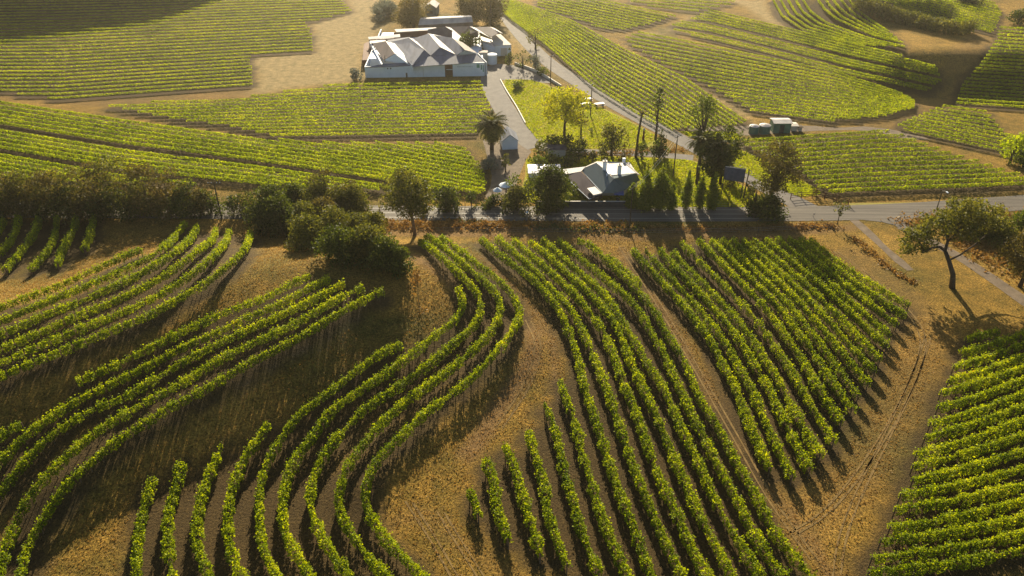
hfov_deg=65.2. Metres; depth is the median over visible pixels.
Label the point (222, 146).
vine row
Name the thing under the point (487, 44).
white store
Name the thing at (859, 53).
vine row
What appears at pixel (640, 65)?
vine row
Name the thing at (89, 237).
vine row
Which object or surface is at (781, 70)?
vine row
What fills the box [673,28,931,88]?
vine row
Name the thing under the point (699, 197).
poplar
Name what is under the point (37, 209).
understorey bush
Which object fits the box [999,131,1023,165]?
golden bush
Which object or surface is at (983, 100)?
vine row
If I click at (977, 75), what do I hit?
vine row
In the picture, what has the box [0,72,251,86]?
vine row
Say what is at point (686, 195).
poplar
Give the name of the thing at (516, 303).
vine row
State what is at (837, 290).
vine row
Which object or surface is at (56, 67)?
vine row
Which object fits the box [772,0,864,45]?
vine row
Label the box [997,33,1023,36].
vine row
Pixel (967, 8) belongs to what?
vine row
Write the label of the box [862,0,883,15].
belt tree
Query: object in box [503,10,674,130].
vine row
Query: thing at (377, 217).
shrub
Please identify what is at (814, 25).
vine row
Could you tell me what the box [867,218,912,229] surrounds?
road apron
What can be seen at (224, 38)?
vine row
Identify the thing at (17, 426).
vine row
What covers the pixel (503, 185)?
parasol
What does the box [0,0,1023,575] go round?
ground
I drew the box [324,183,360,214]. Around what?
shrub
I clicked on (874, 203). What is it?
verge
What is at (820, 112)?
vine row
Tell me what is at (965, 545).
vine row
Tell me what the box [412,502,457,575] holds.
wheel rut
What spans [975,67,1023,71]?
vine row
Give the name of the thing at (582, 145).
garden shrub
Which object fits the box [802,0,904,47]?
vine row
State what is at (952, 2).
vine row
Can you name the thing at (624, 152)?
garden shrub
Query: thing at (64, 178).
roadside tree
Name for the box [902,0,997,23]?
vine row
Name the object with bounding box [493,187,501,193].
parasol
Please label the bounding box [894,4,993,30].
vine row
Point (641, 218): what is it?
road edge line
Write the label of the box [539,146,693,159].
path
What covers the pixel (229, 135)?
vine row
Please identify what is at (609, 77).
vine row
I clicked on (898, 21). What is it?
belt tree
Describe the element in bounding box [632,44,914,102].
vine row
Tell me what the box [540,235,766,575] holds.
vine row
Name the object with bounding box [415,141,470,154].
vine row
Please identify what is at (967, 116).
vine row
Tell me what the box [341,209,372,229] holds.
shrub
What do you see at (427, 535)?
wheel rut
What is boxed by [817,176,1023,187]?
vine row
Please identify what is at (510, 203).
garden shrub
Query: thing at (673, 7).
vine row
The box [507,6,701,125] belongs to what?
vine row
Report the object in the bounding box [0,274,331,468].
vine row
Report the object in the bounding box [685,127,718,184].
palm tree
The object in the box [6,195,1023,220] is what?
road
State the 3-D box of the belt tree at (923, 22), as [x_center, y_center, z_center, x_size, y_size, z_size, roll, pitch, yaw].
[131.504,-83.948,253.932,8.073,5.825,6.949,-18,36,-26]
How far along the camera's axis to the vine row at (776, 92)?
223.19 m
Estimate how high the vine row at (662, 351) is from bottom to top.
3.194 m
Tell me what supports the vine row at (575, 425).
on the ground at (334, 54)
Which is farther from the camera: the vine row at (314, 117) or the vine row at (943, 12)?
the vine row at (943, 12)
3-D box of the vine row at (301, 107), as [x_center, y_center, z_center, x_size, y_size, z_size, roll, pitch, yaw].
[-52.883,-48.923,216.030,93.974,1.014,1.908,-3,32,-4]
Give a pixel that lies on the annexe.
(501, 44)
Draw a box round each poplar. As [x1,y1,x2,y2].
[622,182,638,208]
[634,169,655,212]
[651,163,673,210]
[665,182,677,210]
[679,170,693,208]
[691,177,706,208]
[704,171,721,210]
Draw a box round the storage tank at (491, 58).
[487,53,496,64]
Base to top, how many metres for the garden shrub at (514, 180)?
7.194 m
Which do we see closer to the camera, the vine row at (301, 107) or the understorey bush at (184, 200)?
the understorey bush at (184, 200)
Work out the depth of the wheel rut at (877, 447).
101.95 m
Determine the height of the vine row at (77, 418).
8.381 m
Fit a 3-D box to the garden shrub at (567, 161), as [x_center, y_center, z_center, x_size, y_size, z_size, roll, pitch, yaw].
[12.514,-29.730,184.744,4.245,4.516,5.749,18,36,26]
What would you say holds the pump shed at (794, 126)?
on the ground at (334, 54)
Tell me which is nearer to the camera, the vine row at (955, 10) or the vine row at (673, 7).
the vine row at (955, 10)
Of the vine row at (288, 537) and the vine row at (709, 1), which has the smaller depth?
the vine row at (288, 537)
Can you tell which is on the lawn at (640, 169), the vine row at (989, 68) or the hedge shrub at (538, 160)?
the hedge shrub at (538, 160)
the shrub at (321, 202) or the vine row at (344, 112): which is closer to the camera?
the shrub at (321, 202)
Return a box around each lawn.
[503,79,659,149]
[522,156,754,206]
[737,150,821,196]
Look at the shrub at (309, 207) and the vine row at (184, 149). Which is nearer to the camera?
the shrub at (309, 207)
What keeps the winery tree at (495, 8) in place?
on the ground at (334, 54)
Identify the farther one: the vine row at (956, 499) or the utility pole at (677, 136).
the utility pole at (677, 136)
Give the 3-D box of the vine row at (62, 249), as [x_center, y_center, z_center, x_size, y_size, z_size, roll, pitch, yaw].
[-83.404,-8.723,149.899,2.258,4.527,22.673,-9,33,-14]
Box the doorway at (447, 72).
[445,65,452,76]
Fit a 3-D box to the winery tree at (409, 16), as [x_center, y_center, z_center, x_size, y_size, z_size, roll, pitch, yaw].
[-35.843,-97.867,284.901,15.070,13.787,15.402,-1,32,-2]
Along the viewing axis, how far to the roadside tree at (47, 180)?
158.36 m
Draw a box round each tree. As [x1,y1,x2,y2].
[0,168,50,210]
[0,170,29,213]
[19,167,67,218]
[45,165,99,212]
[60,161,117,216]
[86,153,148,211]
[119,162,162,215]
[140,165,190,213]
[167,177,208,216]
[312,167,339,193]
[338,179,364,202]
[369,0,400,16]
[378,165,437,234]
[391,0,431,28]
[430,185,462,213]
[454,0,486,23]
[458,31,483,49]
[472,0,509,25]
[474,109,508,149]
[500,153,510,171]
[522,164,578,215]
[526,28,542,48]
[540,84,590,135]
[574,111,587,137]
[598,122,630,155]
[634,108,649,157]
[648,87,665,139]
[685,93,720,175]
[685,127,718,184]
[697,139,738,180]
[702,133,733,183]
[711,124,749,183]
[722,177,745,186]
[738,179,768,212]
[752,139,806,195]
[833,201,850,223]
[850,0,869,11]
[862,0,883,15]
[870,2,894,19]
[883,5,902,20]
[892,8,913,25]
[896,195,1008,289]
[902,11,925,27]
[912,13,937,30]
[927,17,948,32]
[937,19,960,34]
[949,20,970,35]
[957,0,984,6]
[963,19,980,33]
[993,226,1023,287]
[1005,8,1023,24]
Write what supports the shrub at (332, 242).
on the ground at (334, 54)
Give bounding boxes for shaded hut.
[547,144,566,156]
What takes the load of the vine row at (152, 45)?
on the ground at (334, 54)
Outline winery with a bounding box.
[362,26,502,77]
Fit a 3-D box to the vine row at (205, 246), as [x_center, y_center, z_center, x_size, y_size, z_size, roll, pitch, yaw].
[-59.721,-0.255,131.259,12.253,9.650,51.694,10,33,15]
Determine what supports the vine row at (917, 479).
on the ground at (334, 54)
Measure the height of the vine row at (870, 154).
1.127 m
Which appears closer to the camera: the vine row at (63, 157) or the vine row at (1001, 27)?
the vine row at (63, 157)
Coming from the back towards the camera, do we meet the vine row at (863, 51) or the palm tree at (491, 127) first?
the vine row at (863, 51)
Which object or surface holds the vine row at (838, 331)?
on the ground at (334, 54)
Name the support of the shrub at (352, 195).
on the ground at (334, 54)
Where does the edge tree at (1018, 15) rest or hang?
on the ground at (334, 54)
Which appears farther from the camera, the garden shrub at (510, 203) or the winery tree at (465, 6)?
the winery tree at (465, 6)
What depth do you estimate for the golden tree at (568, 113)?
194.82 m
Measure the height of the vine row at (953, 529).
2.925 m
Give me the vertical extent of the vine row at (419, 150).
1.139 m
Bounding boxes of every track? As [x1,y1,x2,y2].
[850,220,912,270]
[897,227,1023,305]
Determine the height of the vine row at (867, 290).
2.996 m
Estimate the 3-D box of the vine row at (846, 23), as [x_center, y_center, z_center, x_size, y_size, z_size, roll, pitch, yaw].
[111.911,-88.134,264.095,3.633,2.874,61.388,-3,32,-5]
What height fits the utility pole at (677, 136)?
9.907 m
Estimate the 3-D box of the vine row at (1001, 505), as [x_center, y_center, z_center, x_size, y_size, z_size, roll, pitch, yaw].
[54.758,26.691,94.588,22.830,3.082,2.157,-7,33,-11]
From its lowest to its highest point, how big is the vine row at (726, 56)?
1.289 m
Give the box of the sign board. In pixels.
[721,166,745,197]
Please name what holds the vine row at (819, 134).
on the ground at (334, 54)
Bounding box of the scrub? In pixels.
[449,216,652,233]
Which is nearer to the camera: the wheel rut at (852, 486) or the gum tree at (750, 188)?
the wheel rut at (852, 486)
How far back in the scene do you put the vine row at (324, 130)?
201.45 m
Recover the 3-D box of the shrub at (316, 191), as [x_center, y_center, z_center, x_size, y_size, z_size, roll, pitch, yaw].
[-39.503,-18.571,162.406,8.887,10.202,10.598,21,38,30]
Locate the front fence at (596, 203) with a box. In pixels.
[535,201,625,206]
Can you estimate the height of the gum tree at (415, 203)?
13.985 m
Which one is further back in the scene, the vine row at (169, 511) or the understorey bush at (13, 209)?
the understorey bush at (13, 209)
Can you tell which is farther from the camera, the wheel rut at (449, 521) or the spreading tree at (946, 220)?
the spreading tree at (946, 220)
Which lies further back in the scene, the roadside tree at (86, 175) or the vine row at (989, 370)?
the roadside tree at (86, 175)
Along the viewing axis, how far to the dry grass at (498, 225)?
158.24 m
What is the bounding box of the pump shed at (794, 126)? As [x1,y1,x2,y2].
[790,122,798,130]
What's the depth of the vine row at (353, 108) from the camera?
214.09 m
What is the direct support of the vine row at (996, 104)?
on the ground at (334, 54)
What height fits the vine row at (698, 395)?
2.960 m
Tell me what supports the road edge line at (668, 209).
on the road at (854, 212)
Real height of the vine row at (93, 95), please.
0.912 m
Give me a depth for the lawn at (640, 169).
179.68 m
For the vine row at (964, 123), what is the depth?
205.96 m
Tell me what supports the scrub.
on the ground at (334, 54)
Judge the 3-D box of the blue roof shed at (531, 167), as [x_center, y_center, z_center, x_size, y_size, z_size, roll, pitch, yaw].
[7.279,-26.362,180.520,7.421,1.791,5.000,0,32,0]
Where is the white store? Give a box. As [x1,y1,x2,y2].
[478,35,494,53]
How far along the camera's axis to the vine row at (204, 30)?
282.02 m
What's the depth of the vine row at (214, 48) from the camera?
261.52 m
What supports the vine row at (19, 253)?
on the ground at (334, 54)
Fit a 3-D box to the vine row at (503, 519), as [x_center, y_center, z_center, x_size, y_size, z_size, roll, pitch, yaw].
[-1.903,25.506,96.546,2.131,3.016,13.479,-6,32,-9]
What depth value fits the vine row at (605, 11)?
308.27 m
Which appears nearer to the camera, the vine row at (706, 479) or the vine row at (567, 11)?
the vine row at (706, 479)
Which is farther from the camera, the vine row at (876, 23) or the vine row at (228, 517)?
the vine row at (876, 23)
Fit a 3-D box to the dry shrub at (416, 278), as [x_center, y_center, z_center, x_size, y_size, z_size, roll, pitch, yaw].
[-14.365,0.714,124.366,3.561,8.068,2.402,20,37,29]
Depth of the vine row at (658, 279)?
118.96 m
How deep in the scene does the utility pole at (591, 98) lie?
210.81 m
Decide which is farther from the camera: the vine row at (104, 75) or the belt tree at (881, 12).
the belt tree at (881, 12)
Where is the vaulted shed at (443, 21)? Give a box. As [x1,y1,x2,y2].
[418,15,472,31]
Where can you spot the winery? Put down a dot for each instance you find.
(434, 52)
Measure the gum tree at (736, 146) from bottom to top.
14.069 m
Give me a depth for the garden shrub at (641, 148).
186.30 m
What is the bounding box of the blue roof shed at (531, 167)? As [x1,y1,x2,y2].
[528,164,560,177]
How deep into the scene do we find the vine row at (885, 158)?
185.29 m
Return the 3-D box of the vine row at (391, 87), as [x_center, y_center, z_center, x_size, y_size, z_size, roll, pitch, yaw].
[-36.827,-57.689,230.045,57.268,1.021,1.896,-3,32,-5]
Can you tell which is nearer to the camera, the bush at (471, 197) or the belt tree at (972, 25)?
the bush at (471, 197)
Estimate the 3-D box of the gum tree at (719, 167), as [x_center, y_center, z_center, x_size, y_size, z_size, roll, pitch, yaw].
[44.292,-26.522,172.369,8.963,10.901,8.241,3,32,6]
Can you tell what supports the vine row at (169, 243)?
on the ground at (334, 54)
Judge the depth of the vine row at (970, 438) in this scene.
104.92 m
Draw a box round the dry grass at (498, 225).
[366,146,1023,285]
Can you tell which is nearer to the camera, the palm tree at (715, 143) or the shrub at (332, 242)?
the shrub at (332, 242)
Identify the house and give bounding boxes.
[425,0,439,15]
[563,158,639,200]
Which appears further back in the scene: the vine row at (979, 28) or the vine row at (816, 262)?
the vine row at (979, 28)
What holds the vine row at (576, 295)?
on the ground at (334, 54)
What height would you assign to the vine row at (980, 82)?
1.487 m
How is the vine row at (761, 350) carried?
on the ground at (334, 54)
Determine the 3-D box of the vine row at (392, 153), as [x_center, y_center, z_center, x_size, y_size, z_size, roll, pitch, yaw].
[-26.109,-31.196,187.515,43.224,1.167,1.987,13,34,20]
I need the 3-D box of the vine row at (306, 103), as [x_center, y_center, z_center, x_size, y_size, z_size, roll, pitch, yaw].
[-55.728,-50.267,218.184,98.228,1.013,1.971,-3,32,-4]
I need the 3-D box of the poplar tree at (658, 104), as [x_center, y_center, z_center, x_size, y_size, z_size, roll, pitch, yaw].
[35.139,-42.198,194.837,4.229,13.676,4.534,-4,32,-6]
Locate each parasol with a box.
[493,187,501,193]
[499,182,508,192]
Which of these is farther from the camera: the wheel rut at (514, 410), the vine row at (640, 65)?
the vine row at (640, 65)
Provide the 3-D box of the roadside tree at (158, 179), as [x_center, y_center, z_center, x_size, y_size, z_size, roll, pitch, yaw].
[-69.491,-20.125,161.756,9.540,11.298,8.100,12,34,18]
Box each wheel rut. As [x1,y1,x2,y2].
[404,501,450,575]
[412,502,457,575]
[437,512,477,575]
[444,513,483,575]
[496,320,534,426]
[502,321,540,427]
[618,246,811,559]
[623,247,818,560]
[789,251,920,532]
[796,252,926,534]
[832,337,924,575]
[840,337,931,575]
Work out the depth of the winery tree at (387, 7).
304.55 m
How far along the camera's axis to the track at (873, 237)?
152.90 m
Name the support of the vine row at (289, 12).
on the ground at (334, 54)
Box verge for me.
[849,202,912,204]
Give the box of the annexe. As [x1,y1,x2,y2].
[491,34,510,55]
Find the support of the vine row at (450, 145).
on the ground at (334, 54)
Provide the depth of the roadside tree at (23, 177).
160.36 m
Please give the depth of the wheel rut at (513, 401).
117.09 m
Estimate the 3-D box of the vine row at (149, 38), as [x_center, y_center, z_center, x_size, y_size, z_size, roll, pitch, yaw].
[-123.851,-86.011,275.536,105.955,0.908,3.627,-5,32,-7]
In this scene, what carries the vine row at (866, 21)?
on the ground at (334, 54)
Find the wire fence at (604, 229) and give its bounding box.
[411,223,833,233]
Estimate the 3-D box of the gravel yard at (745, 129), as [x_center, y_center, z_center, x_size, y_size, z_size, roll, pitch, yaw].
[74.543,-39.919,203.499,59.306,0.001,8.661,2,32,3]
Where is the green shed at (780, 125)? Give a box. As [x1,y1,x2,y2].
[770,118,792,132]
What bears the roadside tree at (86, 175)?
on the ground at (334, 54)
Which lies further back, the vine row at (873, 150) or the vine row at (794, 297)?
the vine row at (873, 150)
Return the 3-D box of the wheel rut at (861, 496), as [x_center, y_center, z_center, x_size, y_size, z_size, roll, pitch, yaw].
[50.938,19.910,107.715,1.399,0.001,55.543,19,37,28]
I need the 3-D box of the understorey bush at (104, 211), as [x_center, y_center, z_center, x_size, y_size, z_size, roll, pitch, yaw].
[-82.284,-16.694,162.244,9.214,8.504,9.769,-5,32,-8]
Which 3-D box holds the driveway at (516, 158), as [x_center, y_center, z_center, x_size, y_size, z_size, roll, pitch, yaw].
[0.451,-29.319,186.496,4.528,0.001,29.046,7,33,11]
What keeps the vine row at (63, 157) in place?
on the ground at (334, 54)
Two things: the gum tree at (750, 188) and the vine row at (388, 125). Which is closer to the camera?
the gum tree at (750, 188)
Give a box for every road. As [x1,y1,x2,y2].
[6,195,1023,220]
[501,0,816,205]
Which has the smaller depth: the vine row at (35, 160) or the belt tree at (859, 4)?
the vine row at (35, 160)
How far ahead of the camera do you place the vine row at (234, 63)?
244.31 m
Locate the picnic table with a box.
[594,102,605,106]
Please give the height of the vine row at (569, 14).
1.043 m
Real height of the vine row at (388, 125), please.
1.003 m
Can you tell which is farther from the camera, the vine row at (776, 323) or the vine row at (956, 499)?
the vine row at (776, 323)
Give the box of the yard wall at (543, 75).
[514,62,561,86]
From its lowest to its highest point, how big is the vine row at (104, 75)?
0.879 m
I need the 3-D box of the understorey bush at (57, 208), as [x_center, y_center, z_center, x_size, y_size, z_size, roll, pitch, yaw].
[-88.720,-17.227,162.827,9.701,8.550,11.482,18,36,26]
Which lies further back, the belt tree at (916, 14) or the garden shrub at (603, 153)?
the belt tree at (916, 14)
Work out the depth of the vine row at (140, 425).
104.77 m
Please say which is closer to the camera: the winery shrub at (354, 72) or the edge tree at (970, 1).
the winery shrub at (354, 72)
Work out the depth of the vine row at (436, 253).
109.94 m
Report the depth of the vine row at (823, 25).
266.26 m
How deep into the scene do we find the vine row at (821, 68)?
253.92 m
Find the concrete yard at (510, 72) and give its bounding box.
[487,64,549,82]
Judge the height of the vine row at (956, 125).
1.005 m
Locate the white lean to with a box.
[479,50,487,63]
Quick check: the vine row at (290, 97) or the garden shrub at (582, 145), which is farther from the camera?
the vine row at (290, 97)
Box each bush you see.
[0,185,36,217]
[20,186,67,223]
[43,186,82,227]
[64,186,112,224]
[79,186,124,222]
[113,183,167,221]
[132,186,186,224]
[153,185,213,220]
[182,186,214,215]
[199,189,224,215]
[213,193,244,215]
[230,190,256,217]
[463,191,478,208]
[745,193,788,225]
[958,208,1000,237]
[968,215,1019,247]
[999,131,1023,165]
[1006,209,1023,236]
[1012,148,1023,166]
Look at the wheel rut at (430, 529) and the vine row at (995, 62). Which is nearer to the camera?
the wheel rut at (430, 529)
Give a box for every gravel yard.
[483,140,530,199]
[688,126,929,139]
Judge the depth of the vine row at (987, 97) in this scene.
222.69 m
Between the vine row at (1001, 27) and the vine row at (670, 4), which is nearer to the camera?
the vine row at (1001, 27)
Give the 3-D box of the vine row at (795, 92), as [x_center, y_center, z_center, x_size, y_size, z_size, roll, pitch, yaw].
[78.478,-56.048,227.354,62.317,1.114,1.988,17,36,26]
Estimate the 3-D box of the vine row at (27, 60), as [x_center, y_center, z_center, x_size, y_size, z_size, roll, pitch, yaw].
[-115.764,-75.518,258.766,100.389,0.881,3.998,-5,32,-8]
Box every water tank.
[748,124,759,134]
[758,123,770,134]
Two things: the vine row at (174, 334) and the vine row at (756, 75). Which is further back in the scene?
the vine row at (756, 75)
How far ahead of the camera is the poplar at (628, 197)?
164.78 m
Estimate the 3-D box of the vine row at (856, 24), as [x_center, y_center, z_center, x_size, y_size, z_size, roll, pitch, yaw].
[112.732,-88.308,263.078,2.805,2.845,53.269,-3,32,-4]
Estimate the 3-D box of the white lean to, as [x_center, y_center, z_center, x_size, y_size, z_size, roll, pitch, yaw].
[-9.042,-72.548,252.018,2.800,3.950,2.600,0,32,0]
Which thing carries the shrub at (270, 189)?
on the ground at (334, 54)
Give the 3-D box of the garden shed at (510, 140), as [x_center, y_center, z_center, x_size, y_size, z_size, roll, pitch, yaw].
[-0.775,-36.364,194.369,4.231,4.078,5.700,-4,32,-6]
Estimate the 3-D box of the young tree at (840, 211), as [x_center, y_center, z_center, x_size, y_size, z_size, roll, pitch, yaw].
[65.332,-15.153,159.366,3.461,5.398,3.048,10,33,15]
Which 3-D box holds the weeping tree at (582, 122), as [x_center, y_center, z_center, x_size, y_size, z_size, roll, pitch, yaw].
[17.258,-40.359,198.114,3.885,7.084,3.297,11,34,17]
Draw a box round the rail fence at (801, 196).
[790,191,849,203]
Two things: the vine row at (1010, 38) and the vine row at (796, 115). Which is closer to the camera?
the vine row at (796, 115)
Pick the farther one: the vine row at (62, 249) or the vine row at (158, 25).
the vine row at (158, 25)
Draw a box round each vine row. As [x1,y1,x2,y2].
[0,0,282,7]
[0,0,341,10]
[0,2,343,13]
[0,4,346,15]
[0,7,348,19]
[0,9,349,22]
[0,12,344,25]
[0,15,331,28]
[0,19,318,31]
[0,22,304,34]
[0,24,307,37]
[0,28,309,40]
[0,31,308,44]
[0,33,311,47]
[0,36,311,50]
[0,39,311,54]
[0,42,311,57]
[0,46,312,61]
[0,49,312,64]
[0,56,249,68]
[0,62,249,75]
[0,65,251,79]
[0,69,251,83]
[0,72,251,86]
[0,76,251,90]
[0,101,484,179]
[0,105,486,183]
[0,108,484,186]
[0,113,484,191]
[0,117,480,193]
[0,120,440,188]
[0,129,396,189]
[0,132,378,189]
[0,137,345,187]
[0,141,305,186]
[0,145,282,187]
[0,153,193,184]
[0,157,137,182]
[0,161,84,179]
[0,165,74,181]
[0,169,41,178]
[0,213,22,260]
[0,216,7,235]
[0,220,188,326]
[0,222,199,340]
[0,226,218,354]
[0,227,232,369]
[0,229,254,384]
[0,247,142,313]
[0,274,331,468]
[0,278,345,503]
[0,283,364,575]
[0,420,24,446]
[1,59,249,72]
[1,215,43,276]
[14,285,384,575]
[18,79,252,94]
[27,214,60,276]
[47,83,252,98]
[54,213,79,270]
[75,273,311,390]
[80,213,97,254]
[108,94,485,106]
[122,98,486,109]
[130,475,158,575]
[138,101,489,112]
[150,91,485,102]
[152,105,489,115]
[160,459,187,575]
[169,108,491,118]
[186,112,487,121]
[189,441,224,575]
[208,115,484,123]
[221,421,271,575]
[230,119,480,126]
[242,123,476,129]
[251,88,482,96]
[254,339,403,575]
[255,126,475,132]
[270,130,476,135]
[276,285,466,575]
[278,137,484,175]
[282,84,482,91]
[303,239,484,575]
[322,140,482,171]
[323,80,480,86]
[333,232,504,575]
[350,140,480,167]
[360,233,523,575]
[375,140,479,163]
[396,141,473,159]
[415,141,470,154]
[434,141,466,149]
[466,487,483,523]
[478,235,655,575]
[480,454,511,549]
[494,234,688,575]
[501,4,698,127]
[501,442,545,563]
[502,2,710,124]
[502,12,655,123]
[503,6,694,128]
[503,9,680,128]
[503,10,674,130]
[504,2,717,124]
[504,8,686,128]
[505,2,724,125]
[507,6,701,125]
[508,0,736,124]
[508,2,731,124]
[510,0,742,123]
[510,236,713,575]
[514,0,746,121]
[524,429,572,574]
[527,237,737,575]
[537,0,650,23]
[537,1,644,25]
[537,4,637,26]
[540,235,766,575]
[543,400,604,575]
[546,8,631,28]
[550,0,654,22]
[556,237,791,575]
[557,378,633,575]
[562,0,660,20]
[573,17,625,29]
[576,0,664,19]
[577,237,817,575]
[587,0,669,17]
[600,0,675,16]
[604,253,641,286]
[626,36,913,99]
[627,40,914,101]
[630,0,709,8]
[630,247,772,477]
[631,33,910,98]
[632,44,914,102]
[638,31,902,93]
[643,50,914,104]
[644,248,796,485]
[648,0,719,6]
[649,5,698,10]
[652,56,914,105]
[658,245,815,477]
[661,61,913,107]
[670,248,826,463]
[672,23,935,84]
[672,66,909,109]
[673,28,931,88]
[676,22,937,82]
[679,240,839,449]
[680,20,941,81]
[684,0,730,4]
[684,73,905,109]
[691,17,939,75]
[691,34,926,90]
[695,15,937,72]
[696,79,900,111]
[696,236,844,430]
[700,13,937,69]
[704,11,935,66]
[708,9,902,55]
[708,84,896,112]
[709,237,859,417]
[716,89,892,114]
[718,236,861,403]
[724,94,886,115]
[729,235,871,391]
[734,99,877,117]
[741,103,860,118]
[741,238,877,379]
[744,129,889,141]
[745,133,904,145]
[750,108,834,121]
[752,137,916,149]
[752,237,882,366]
[761,142,927,153]
[763,235,889,352]
[769,146,940,158]
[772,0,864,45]
[774,236,891,340]
[779,0,877,45]
[780,151,951,161]
[787,0,886,46]
[787,155,963,164]
[787,235,899,331]
[795,0,896,46]
[796,159,979,170]
[798,236,907,322]
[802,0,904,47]
[802,163,992,174]
[807,167,1004,178]
[808,236,911,311]
[813,171,1020,183]
[817,0,903,43]
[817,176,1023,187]
[825,0,898,40]
[828,180,1023,192]
[832,0,896,37]
[840,0,892,34]
[849,0,888,31]
[866,544,1023,575]
[868,527,1023,567]
[877,509,1023,549]
[883,0,996,28]
[886,493,1023,536]
[892,479,1023,518]
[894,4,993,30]
[896,0,995,25]
[897,462,1023,503]
[898,123,1013,148]
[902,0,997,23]
[902,121,1022,145]
[904,128,1019,154]
[907,9,990,31]
[907,119,1012,141]
[909,429,1023,474]
[909,444,1023,488]
[912,0,997,21]
[912,116,1015,137]
[912,415,1023,461]
[918,114,1002,130]
[920,0,999,19]
[921,401,1023,445]
[923,112,999,126]
[927,386,1023,432]
[930,109,995,121]
[932,0,1000,17]
[935,375,1023,415]
[936,107,990,116]
[938,361,1023,400]
[941,0,1001,14]
[943,104,986,112]
[945,353,1023,387]
[950,340,1023,374]
[954,0,1001,11]
[956,101,1023,107]
[957,328,1023,359]
[958,94,1023,100]
[958,97,1022,103]
[960,87,1023,93]
[960,90,1023,96]
[962,83,1023,89]
[963,327,1000,345]
[964,80,1023,86]
[966,77,1023,82]
[971,74,1023,78]
[973,2,999,9]
[973,70,1023,75]
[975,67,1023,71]
[980,64,1023,68]
[981,60,1022,64]
[984,57,1023,60]
[986,54,1023,57]
[988,50,1023,53]
[990,47,1023,50]
[993,43,1023,47]
[995,40,1022,43]
[997,30,1022,32]
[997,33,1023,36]
[997,37,1023,39]
[999,26,1023,29]
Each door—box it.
[501,48,506,55]
[779,125,784,132]
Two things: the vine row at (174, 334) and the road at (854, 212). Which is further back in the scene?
the road at (854, 212)
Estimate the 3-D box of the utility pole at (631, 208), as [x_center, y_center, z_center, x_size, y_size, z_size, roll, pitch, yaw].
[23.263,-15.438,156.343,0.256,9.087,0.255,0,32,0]
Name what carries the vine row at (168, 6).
on the ground at (334, 54)
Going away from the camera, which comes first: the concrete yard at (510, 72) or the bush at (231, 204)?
the bush at (231, 204)
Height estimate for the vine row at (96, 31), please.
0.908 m
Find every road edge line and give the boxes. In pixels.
[425,217,753,218]
[432,208,748,209]
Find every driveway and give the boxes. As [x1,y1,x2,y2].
[481,72,544,148]
[491,144,528,188]
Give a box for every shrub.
[241,182,290,235]
[243,193,297,239]
[283,181,312,206]
[283,191,306,211]
[283,211,330,251]
[284,199,322,240]
[294,172,330,208]
[309,222,366,269]
[311,196,340,220]
[318,204,352,238]
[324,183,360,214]
[334,184,373,218]
[335,221,386,268]
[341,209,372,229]
[349,68,362,80]
[359,210,387,240]
[359,232,407,274]
[372,7,385,21]
[382,245,415,279]
[409,269,428,313]
[480,193,504,210]
[500,184,539,216]
[502,172,526,202]
[504,48,514,64]
[512,79,524,88]
[515,49,530,67]
[528,154,549,163]
[530,55,542,69]
[532,140,546,153]
[536,67,549,74]
[540,134,560,152]
[542,148,560,163]
[557,133,578,153]
[559,150,575,168]
[571,135,587,162]
[587,150,597,162]
[597,146,609,160]
[616,140,631,160]
[637,142,648,159]
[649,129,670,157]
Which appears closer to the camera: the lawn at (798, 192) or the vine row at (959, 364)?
the vine row at (959, 364)
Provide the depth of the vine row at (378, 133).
199.49 m
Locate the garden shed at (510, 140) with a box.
[499,126,518,149]
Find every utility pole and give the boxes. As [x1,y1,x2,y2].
[207,182,222,219]
[590,83,593,114]
[629,188,632,226]
[673,135,680,175]
[743,169,749,197]
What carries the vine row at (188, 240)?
on the ground at (334, 54)
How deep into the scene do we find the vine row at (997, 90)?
225.42 m
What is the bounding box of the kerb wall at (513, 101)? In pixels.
[500,79,525,123]
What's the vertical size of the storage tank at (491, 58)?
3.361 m
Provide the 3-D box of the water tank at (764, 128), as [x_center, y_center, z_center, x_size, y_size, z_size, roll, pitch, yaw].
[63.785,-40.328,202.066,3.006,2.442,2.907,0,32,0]
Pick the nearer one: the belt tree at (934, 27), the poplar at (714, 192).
the poplar at (714, 192)
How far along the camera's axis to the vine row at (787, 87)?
229.55 m
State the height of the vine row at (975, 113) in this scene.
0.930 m
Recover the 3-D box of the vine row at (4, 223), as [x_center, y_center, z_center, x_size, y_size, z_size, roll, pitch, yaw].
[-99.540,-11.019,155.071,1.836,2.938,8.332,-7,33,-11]
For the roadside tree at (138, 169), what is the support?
on the ground at (334, 54)
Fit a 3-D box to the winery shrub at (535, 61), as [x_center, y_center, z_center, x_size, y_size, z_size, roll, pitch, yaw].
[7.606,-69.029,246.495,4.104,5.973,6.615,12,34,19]
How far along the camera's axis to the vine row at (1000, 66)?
229.77 m
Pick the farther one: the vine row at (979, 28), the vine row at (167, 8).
the vine row at (167, 8)
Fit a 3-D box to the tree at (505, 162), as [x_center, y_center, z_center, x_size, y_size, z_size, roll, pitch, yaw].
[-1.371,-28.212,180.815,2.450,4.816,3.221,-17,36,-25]
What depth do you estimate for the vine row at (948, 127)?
201.24 m
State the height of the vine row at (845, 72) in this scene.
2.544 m
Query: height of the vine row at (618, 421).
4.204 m

